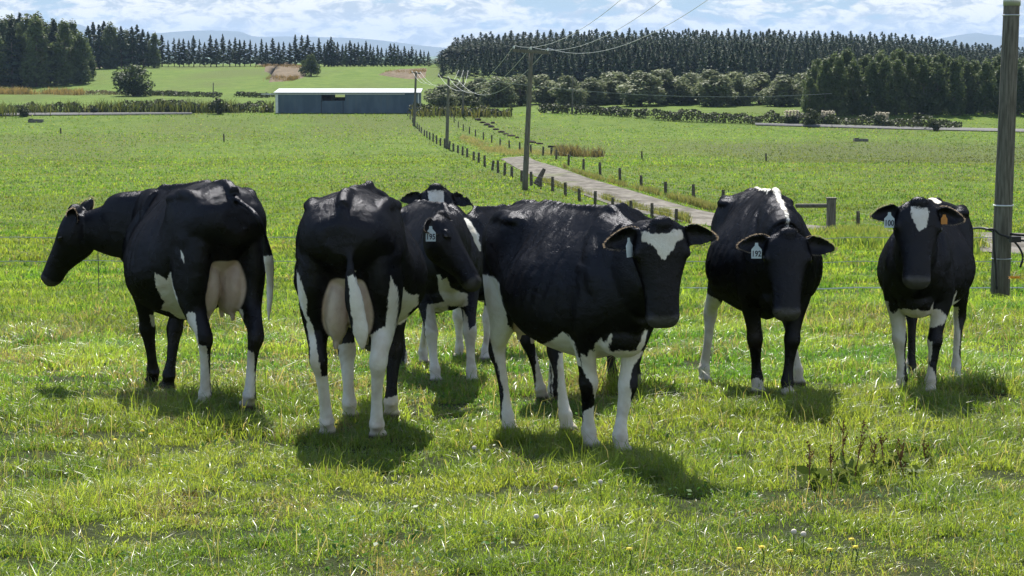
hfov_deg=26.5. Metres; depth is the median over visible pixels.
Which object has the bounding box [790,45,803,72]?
pine tree
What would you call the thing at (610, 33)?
power line
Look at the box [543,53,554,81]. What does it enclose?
pine tree
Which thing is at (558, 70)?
pine tree
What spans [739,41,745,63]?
pine tree
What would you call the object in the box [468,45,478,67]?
pine tree
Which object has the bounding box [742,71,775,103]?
willow tree
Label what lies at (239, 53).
pine tree
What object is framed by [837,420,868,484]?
dock plant
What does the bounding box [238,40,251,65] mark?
pine tree
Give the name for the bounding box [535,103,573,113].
hedge
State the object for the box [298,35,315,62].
pine tree
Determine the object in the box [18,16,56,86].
pine tree
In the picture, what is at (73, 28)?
gum tree
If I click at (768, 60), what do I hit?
pine tree
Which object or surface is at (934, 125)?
shrub
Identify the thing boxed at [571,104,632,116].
hedge
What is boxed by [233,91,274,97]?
hedge
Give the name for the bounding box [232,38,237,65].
pine tree
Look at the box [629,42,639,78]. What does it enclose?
pine tree
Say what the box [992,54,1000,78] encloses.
gum tree
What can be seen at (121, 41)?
pine tree
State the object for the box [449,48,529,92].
power line
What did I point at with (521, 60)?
pine tree
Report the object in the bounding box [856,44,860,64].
pine tree
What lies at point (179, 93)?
hedge
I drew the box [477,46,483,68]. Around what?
pine tree
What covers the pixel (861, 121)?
hedge
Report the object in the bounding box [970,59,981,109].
conifer tree
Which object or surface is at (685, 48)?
pine tree
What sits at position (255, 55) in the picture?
pine tree
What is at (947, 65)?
conifer tree
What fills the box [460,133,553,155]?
dry grass
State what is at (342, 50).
pine tree
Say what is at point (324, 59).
pine tree
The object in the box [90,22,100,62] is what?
pine tree
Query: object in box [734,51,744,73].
pine tree
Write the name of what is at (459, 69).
pine tree
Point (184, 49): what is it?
pine tree
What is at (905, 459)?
dock plant
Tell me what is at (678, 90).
willow tree
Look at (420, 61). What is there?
pine tree
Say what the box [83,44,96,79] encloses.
gum tree
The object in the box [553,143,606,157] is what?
rushes
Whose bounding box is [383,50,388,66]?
pine tree
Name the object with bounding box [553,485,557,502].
clover flower
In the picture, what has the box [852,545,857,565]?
flower
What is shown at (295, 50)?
pine tree
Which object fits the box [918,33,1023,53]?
mountains
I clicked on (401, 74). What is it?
bank
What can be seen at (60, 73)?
pine tree
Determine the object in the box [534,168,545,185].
broken post
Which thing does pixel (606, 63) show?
pine tree
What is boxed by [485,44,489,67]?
pine tree
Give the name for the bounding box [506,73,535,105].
willow tree
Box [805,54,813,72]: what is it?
pine tree
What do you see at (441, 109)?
hedge
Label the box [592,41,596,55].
pine tree
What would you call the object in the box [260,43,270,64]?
pine tree
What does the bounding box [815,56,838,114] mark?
conifer tree
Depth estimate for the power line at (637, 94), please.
312.98 m
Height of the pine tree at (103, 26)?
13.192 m
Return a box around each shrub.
[17,105,28,116]
[89,105,98,112]
[207,97,224,113]
[469,100,479,107]
[802,107,819,126]
[910,113,922,120]
[927,120,940,130]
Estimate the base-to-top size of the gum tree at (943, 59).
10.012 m
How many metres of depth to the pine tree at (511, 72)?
514.36 m
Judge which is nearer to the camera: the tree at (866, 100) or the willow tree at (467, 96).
the tree at (866, 100)
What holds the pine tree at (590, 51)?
on the ground at (228, 80)
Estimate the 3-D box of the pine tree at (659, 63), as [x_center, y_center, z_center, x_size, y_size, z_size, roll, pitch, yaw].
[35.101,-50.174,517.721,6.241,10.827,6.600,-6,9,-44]
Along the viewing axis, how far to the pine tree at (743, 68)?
516.57 m
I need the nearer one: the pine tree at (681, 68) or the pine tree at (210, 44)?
the pine tree at (681, 68)
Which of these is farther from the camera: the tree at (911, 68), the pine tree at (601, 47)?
the pine tree at (601, 47)
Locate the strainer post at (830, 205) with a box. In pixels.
[795,197,836,227]
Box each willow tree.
[423,84,459,106]
[450,81,473,105]
[464,77,490,101]
[475,76,519,106]
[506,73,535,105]
[525,74,561,103]
[548,73,590,106]
[578,77,610,104]
[595,71,637,103]
[615,70,667,105]
[643,68,695,104]
[679,72,706,103]
[691,69,739,106]
[722,71,761,105]
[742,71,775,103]
[759,74,803,106]
[788,72,808,105]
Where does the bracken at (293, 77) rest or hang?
on the bank at (280, 70)
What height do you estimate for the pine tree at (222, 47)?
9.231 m
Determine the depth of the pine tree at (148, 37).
599.79 m
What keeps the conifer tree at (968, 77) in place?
on the ground at (228, 80)
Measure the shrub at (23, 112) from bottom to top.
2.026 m
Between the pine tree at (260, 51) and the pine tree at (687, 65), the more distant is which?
the pine tree at (260, 51)
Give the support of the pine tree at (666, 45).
on the ground at (228, 80)
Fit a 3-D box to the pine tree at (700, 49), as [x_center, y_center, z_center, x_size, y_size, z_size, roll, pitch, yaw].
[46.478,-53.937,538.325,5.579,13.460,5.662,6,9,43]
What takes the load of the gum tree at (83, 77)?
on the ground at (228, 80)
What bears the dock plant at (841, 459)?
on the ground at (228, 80)
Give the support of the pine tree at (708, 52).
on the ground at (228, 80)
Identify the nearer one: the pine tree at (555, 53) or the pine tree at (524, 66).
the pine tree at (524, 66)
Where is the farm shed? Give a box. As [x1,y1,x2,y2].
[261,88,422,112]
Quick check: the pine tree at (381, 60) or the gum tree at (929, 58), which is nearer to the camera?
the gum tree at (929, 58)
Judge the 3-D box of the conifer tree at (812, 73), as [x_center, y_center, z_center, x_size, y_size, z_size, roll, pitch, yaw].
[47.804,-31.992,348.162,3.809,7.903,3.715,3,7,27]
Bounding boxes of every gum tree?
[0,16,12,85]
[0,35,13,85]
[5,13,15,80]
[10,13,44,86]
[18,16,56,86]
[31,11,45,26]
[39,19,50,83]
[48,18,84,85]
[65,20,89,65]
[67,31,93,84]
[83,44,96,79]
[97,21,120,68]
[120,28,136,65]
[143,32,161,67]
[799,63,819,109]
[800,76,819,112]
[807,58,822,75]
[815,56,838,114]
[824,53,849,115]
[826,54,836,74]
[840,47,861,90]
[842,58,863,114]
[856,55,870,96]
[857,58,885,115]
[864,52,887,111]
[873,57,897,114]
[874,49,886,69]
[885,55,893,81]
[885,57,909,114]
[890,47,899,59]
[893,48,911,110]
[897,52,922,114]
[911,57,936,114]
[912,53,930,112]
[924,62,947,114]
[926,54,932,69]
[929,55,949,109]
[937,50,948,77]
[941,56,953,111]
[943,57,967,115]
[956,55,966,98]
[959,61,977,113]
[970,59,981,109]
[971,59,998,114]
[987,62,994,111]
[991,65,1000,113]
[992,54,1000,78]
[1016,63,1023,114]
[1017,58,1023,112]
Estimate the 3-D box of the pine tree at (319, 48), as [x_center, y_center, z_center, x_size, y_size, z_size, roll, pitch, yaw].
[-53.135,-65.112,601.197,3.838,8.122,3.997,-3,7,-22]
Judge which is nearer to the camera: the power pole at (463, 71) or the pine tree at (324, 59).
the power pole at (463, 71)
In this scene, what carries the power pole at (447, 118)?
on the ground at (228, 80)
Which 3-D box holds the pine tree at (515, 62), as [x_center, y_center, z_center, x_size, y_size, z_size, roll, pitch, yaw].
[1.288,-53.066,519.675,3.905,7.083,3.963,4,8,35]
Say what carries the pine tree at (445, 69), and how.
on the ground at (228, 80)
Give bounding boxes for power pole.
[411,72,419,125]
[438,74,457,148]
[458,70,467,116]
[513,46,548,189]
[571,78,572,113]
[985,0,1023,297]
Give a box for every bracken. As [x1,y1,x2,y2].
[255,63,308,70]
[263,73,299,81]
[382,68,425,73]
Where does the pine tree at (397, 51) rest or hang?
on the ground at (228, 80)
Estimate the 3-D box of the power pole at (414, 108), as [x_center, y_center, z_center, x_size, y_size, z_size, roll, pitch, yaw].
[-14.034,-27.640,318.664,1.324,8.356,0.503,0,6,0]
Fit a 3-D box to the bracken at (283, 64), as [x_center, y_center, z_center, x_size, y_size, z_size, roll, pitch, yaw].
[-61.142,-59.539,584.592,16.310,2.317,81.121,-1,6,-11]
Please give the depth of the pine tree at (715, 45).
561.12 m
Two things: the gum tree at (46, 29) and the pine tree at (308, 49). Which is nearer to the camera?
the gum tree at (46, 29)
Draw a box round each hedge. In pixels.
[8,98,274,112]
[85,90,154,95]
[152,90,222,96]
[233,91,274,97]
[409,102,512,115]
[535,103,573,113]
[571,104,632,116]
[632,108,649,117]
[647,108,743,122]
[741,110,962,129]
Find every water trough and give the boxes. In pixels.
[28,119,43,121]
[853,138,868,141]
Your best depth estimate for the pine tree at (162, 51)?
603.44 m
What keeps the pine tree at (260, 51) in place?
on the ground at (228, 80)
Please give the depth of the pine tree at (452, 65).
537.37 m
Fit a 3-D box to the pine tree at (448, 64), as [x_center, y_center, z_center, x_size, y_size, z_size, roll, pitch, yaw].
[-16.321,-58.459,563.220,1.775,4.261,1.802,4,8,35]
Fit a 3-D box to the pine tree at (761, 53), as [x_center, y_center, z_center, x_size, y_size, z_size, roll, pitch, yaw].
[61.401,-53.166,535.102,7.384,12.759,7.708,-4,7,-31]
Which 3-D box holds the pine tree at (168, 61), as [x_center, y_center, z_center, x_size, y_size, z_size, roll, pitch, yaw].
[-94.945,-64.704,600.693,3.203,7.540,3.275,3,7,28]
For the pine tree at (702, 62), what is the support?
on the ground at (228, 80)
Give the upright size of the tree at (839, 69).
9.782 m
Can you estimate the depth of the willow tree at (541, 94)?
381.21 m
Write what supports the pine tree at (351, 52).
on the ground at (228, 80)
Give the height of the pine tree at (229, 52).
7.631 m
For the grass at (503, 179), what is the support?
on the ground at (228, 80)
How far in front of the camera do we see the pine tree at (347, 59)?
600.36 m
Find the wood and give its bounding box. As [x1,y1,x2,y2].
[428,27,1023,65]
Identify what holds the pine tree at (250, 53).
on the ground at (228, 80)
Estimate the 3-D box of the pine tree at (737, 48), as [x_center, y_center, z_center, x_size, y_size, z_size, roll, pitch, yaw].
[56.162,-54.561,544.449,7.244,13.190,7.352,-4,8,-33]
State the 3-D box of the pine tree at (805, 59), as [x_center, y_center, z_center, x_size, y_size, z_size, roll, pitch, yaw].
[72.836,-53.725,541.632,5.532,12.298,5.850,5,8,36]
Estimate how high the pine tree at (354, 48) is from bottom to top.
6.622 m
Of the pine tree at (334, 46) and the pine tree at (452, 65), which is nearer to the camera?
the pine tree at (452, 65)
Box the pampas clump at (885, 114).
[870,111,891,125]
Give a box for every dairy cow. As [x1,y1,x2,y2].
[41,179,273,410]
[294,181,427,440]
[398,183,519,362]
[400,199,482,384]
[482,199,718,452]
[520,202,651,403]
[697,187,837,397]
[869,197,975,390]
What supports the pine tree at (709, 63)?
on the ground at (228, 80)
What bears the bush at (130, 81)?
on the ground at (228, 80)
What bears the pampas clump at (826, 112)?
on the ground at (228, 80)
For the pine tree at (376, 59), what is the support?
on the ground at (228, 80)
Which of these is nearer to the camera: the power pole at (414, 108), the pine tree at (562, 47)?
the power pole at (414, 108)
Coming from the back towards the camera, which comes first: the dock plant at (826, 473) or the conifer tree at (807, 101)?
the conifer tree at (807, 101)
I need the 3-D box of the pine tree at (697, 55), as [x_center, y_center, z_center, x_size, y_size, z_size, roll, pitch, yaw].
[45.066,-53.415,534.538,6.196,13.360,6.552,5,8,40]
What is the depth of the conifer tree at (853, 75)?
336.23 m
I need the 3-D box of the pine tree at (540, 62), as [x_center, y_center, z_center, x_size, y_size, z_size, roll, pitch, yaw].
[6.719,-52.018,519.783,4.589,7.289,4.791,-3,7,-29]
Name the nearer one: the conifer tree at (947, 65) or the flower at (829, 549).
the flower at (829, 549)
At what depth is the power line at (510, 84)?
162.26 m
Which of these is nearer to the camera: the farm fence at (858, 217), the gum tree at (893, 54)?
the farm fence at (858, 217)
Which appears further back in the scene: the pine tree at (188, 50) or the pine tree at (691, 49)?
the pine tree at (188, 50)
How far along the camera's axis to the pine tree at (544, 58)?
537.22 m
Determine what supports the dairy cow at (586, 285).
on the ground at (228, 80)
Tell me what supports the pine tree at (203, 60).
on the ground at (228, 80)
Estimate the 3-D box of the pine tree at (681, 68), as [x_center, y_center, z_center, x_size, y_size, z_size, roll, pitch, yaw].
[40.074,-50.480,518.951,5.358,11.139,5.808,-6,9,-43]
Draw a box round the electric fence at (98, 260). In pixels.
[0,237,1023,290]
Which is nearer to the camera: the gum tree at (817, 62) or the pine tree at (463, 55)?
the gum tree at (817, 62)
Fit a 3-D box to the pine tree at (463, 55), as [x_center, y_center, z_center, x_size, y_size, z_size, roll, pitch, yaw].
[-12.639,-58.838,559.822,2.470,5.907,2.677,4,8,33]
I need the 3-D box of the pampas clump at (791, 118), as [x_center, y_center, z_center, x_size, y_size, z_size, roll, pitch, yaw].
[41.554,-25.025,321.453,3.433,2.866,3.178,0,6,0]
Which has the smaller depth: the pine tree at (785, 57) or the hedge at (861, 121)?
the hedge at (861, 121)
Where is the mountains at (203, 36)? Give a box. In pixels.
[76,24,446,55]
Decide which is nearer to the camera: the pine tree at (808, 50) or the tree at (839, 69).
the tree at (839, 69)
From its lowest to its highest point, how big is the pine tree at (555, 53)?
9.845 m
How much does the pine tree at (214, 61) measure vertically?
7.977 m
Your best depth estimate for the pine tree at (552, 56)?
533.77 m
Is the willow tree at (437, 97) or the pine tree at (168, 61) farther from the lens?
the pine tree at (168, 61)
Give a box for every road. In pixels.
[0,112,191,114]
[755,123,1023,131]
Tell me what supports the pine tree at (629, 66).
on the ground at (228, 80)
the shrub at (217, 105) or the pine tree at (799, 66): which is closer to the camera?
the shrub at (217, 105)
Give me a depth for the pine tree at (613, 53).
538.17 m
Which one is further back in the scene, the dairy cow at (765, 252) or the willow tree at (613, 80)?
the willow tree at (613, 80)
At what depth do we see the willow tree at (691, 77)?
380.97 m
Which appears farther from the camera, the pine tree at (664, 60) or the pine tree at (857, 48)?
the pine tree at (857, 48)
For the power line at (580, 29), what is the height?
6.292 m
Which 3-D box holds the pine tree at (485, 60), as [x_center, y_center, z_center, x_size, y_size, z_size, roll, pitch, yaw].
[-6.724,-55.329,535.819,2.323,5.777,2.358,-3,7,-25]
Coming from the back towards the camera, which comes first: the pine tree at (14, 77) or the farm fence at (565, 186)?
the pine tree at (14, 77)
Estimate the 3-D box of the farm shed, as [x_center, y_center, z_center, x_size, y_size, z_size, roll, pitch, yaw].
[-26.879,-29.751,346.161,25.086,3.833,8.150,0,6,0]
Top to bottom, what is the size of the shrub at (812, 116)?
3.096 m
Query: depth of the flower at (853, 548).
9.31 m
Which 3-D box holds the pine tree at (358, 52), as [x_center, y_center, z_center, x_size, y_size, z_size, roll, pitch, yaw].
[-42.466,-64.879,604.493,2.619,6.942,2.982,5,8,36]
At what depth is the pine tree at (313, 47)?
601.28 m
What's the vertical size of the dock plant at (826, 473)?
0.240 m
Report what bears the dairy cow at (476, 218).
on the ground at (228, 80)
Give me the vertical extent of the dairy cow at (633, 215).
1.440 m
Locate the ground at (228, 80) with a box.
[0,56,1023,575]
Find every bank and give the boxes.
[257,63,305,82]
[379,68,426,78]
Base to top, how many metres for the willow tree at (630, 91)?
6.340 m
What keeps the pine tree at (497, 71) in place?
on the ground at (228, 80)
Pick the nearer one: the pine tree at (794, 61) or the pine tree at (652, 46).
the pine tree at (794, 61)
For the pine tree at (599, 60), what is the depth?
522.23 m
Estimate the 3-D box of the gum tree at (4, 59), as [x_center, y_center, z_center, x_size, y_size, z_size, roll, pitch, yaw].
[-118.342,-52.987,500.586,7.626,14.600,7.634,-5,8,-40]
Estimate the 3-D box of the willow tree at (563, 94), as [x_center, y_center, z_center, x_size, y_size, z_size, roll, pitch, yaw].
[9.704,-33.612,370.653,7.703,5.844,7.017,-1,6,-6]
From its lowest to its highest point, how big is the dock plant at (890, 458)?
0.240 m
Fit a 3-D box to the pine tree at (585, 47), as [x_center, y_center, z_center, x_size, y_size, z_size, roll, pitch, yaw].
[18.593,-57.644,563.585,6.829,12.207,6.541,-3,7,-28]
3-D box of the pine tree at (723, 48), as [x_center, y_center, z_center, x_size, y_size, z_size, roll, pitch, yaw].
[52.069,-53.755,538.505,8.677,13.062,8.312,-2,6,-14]
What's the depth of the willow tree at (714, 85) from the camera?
368.34 m
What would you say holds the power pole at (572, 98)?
on the ground at (228, 80)
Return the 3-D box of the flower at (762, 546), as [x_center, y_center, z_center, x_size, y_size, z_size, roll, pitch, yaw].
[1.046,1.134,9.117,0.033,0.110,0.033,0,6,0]
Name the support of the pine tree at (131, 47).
on the ground at (228, 80)
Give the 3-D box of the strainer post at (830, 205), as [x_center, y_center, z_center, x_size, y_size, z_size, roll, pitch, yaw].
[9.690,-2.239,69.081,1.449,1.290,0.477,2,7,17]
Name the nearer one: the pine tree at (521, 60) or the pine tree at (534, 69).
the pine tree at (534, 69)
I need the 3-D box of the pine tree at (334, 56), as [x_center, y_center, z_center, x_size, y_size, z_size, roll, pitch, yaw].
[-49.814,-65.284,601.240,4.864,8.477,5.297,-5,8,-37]
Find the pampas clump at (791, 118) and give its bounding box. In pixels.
[782,109,801,123]
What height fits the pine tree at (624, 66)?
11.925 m
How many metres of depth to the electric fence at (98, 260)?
36.16 m
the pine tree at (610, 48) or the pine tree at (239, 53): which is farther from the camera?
the pine tree at (239, 53)
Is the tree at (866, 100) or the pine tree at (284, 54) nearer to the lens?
the tree at (866, 100)
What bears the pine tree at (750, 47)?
on the ground at (228, 80)
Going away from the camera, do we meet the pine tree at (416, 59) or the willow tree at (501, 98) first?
the willow tree at (501, 98)
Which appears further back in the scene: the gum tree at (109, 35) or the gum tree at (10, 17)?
the gum tree at (109, 35)
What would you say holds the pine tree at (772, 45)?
on the ground at (228, 80)
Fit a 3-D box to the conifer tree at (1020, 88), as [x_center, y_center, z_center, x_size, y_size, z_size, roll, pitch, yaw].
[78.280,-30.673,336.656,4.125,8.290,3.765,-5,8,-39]
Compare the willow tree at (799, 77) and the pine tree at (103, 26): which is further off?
the pine tree at (103, 26)
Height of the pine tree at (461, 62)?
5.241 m
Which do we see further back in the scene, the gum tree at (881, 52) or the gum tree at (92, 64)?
the gum tree at (92, 64)
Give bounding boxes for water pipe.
[973,227,1023,236]
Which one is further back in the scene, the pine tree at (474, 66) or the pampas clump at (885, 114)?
the pine tree at (474, 66)
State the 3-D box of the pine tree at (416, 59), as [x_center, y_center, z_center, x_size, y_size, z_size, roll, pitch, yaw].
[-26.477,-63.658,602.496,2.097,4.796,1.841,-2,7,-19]
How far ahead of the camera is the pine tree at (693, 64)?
518.70 m
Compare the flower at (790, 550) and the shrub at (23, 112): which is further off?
the shrub at (23, 112)
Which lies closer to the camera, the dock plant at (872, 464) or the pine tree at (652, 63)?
the dock plant at (872, 464)
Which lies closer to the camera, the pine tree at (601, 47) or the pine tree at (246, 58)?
the pine tree at (601, 47)
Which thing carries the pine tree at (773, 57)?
on the ground at (228, 80)
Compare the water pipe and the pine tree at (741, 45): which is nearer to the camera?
the water pipe
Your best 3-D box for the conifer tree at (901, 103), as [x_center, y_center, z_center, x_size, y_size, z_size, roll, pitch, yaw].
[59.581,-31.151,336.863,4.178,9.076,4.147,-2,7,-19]
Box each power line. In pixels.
[439,47,512,90]
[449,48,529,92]
[451,75,831,96]
[459,49,546,94]
[514,0,619,46]
[533,0,660,49]
[549,0,706,53]
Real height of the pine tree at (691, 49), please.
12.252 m
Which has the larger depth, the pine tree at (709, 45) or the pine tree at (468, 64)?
the pine tree at (709, 45)
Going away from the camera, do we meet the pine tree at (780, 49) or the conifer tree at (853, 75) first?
the conifer tree at (853, 75)
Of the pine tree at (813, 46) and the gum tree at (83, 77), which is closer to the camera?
the gum tree at (83, 77)
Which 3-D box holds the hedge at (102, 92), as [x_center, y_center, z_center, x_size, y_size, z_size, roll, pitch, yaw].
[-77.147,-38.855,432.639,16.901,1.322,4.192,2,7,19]
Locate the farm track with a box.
[502,156,1023,252]
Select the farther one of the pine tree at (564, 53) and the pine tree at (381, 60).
the pine tree at (381, 60)
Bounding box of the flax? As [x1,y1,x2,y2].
[0,97,274,117]
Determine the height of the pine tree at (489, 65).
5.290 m
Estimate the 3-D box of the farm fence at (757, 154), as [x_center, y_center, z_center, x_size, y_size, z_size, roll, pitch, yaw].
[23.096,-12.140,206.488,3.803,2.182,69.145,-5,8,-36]
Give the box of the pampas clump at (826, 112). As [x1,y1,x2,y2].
[818,110,834,123]
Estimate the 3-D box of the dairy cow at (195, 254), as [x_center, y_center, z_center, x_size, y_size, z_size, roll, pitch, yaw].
[-2.388,-0.001,15.643,0.890,1.660,3.003,-5,8,-36]
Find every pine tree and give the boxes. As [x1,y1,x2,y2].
[0,19,27,87]
[14,12,21,54]
[41,19,61,84]
[84,25,100,67]
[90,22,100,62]
[91,24,113,68]
[97,21,109,67]
[109,26,132,67]
[119,26,145,66]
[131,25,144,65]
[134,29,153,67]
[142,32,150,66]
[158,35,172,66]
[163,41,172,66]
[170,38,180,66]
[174,39,186,66]
[176,38,189,66]
[184,40,194,66]
[189,35,201,66]
[197,39,203,66]
[199,42,210,66]
[205,34,218,66]
[208,38,223,66]
[218,34,230,65]
[221,39,235,66]
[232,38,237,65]
[232,39,246,65]
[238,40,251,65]
[246,41,254,65]
[251,43,258,64]
[256,39,266,65]
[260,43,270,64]
[264,38,278,63]
[273,42,285,64]
[279,41,288,63]
[285,42,294,65]
[289,35,301,64]
[294,35,306,64]
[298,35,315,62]
[311,43,319,62]
[315,38,323,64]
[319,43,330,66]
[321,40,334,66]
[323,37,339,66]
[330,42,340,66]
[336,42,342,65]
[340,44,345,65]
[341,44,351,65]
[342,40,357,66]
[351,43,359,65]
[355,42,361,65]
[357,46,368,66]
[360,41,369,65]
[366,44,372,64]
[369,47,375,66]
[373,45,379,66]
[377,47,385,66]
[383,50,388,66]
[384,43,393,65]
[389,43,399,65]
[395,45,399,65]
[399,46,409,65]
[405,50,411,65]
[408,46,415,65]
[413,51,417,65]
[418,49,424,65]
[424,51,432,65]
[437,55,442,68]
[439,57,449,74]
[439,60,445,76]
[445,54,451,68]
[447,57,455,73]
[455,54,463,73]
[456,61,462,77]
[460,61,469,77]
[461,48,468,68]
[466,55,470,72]
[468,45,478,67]
[468,54,480,77]
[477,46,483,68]
[478,58,487,76]
[479,52,487,72]
[483,56,493,76]
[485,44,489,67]
[488,51,493,71]
[490,56,502,77]
[492,45,498,68]
[496,51,507,76]
[503,56,514,78]
[511,48,517,75]
[513,52,525,75]
[518,48,524,73]
[521,54,528,79]
[532,53,537,82]
[533,47,542,73]
[536,55,548,79]
[538,46,547,72]
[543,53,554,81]
[546,50,557,81]
[550,44,558,64]
[552,53,562,81]
[554,41,567,70]
[557,53,574,82]
[562,47,568,69]
[568,47,575,77]
[569,51,577,81]
[572,44,582,72]
[574,54,584,83]
[577,51,592,82]
[582,42,587,57]
[584,52,603,80]
[587,43,596,67]
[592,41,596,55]
[595,54,608,90]
[598,43,603,56]
[598,51,613,77]
[602,47,606,72]
[609,45,615,67]
[609,49,617,69]
[611,49,620,71]
[617,50,631,80]
[618,46,623,64]
[621,51,634,79]
[625,44,633,62]
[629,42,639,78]
[629,51,645,88]
[641,42,647,57]
[641,48,645,61]
[641,53,649,85]
[645,50,658,86]
[646,44,653,66]
[650,42,657,60]
[654,46,662,68]
[654,54,662,69]
[661,52,669,68]
[662,41,668,55]
[664,44,674,63]
[664,49,678,78]
[673,47,683,70]
[673,53,686,78]
[681,40,688,58]
[681,53,692,78]
[689,46,692,64]
[689,52,700,77]
[690,44,699,68]
[696,48,708,79]
[698,43,707,71]
[701,53,713,80]
[705,43,712,56]
[705,48,712,67]
[710,49,723,74]
[712,40,721,57]
[714,47,721,67]
[718,50,727,74]
[719,44,728,71]
[719,52,738,94]
[732,43,741,69]
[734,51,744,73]
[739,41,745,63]
[739,54,748,76]
[740,43,749,67]
[743,49,759,87]
[748,43,754,69]
[757,46,767,70]
[757,55,764,71]
[760,53,774,79]
[765,45,773,62]
[765,47,779,75]
[766,40,776,56]
[769,56,782,81]
[776,45,783,69]
[781,50,795,77]
[781,51,793,74]
[784,43,792,61]
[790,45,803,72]
[790,52,798,77]
[792,52,804,76]
[800,48,808,71]
[803,43,810,66]
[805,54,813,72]
[810,42,816,57]
[821,45,827,58]
[852,44,857,61]
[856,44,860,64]
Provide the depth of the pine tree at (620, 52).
533.81 m
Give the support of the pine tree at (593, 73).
on the ground at (228, 80)
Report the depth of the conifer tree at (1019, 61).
344.05 m
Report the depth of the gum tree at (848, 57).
344.45 m
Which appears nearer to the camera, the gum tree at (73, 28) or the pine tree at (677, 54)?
the gum tree at (73, 28)
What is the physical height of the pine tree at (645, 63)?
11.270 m
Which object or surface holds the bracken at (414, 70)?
on the bank at (401, 74)
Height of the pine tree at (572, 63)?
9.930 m
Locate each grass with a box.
[0,86,86,95]
[0,111,1023,235]
[0,224,1023,335]
[0,293,1023,575]
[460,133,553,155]
[542,176,695,223]
[562,162,716,211]
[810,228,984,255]
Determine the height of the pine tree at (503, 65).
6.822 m
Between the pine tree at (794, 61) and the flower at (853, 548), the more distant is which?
the pine tree at (794, 61)
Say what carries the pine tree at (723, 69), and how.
on the ground at (228, 80)
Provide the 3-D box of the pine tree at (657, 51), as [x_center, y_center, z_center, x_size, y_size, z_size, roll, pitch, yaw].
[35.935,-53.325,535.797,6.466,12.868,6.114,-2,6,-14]
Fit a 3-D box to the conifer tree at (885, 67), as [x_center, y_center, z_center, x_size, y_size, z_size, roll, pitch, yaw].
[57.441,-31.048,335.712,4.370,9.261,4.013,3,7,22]
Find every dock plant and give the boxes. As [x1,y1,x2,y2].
[791,441,822,487]
[815,445,848,489]
[831,419,848,471]
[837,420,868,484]
[859,436,886,477]
[875,432,902,470]
[886,438,910,469]
[894,446,925,482]
[919,440,939,466]
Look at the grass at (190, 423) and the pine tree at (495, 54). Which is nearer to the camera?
the grass at (190, 423)
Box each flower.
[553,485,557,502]
[759,545,764,569]
[786,549,792,569]
[791,529,796,551]
[801,531,805,553]
[828,548,832,571]
[849,538,854,562]
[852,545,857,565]
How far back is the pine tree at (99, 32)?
585.64 m
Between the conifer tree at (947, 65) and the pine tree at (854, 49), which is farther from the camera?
the pine tree at (854, 49)
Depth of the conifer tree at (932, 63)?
343.71 m
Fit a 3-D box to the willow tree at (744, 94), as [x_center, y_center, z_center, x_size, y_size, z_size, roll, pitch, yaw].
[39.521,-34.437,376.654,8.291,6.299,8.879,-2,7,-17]
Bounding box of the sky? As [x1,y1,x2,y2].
[0,0,1023,47]
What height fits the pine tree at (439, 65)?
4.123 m
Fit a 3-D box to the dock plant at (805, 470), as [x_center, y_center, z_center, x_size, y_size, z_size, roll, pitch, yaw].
[1.589,0.932,11.464,0.176,0.259,0.170,-4,8,-35]
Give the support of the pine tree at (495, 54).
on the ground at (228, 80)
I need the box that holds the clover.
[0,345,1023,575]
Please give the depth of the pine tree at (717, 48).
536.28 m
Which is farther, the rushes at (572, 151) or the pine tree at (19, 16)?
the pine tree at (19, 16)
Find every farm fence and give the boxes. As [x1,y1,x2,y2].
[407,110,677,221]
[451,112,731,196]
[550,148,1023,164]
[856,211,1020,253]
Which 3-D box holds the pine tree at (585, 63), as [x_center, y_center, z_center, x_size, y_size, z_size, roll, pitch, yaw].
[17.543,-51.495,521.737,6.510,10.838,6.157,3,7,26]
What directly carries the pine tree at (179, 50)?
on the ground at (228, 80)
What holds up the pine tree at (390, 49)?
on the ground at (228, 80)
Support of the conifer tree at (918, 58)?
on the ground at (228, 80)
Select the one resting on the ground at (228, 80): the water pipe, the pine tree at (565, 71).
the pine tree at (565, 71)
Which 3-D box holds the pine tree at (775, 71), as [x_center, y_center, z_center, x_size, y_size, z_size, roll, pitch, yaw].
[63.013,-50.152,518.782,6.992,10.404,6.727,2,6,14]
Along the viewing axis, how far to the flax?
341.05 m
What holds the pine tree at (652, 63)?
on the ground at (228, 80)
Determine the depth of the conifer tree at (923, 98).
336.87 m
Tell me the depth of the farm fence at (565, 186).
147.00 m
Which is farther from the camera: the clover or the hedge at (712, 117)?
the hedge at (712, 117)
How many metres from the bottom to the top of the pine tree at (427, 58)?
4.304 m
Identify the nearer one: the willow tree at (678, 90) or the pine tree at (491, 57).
the willow tree at (678, 90)
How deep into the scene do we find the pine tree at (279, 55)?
600.62 m

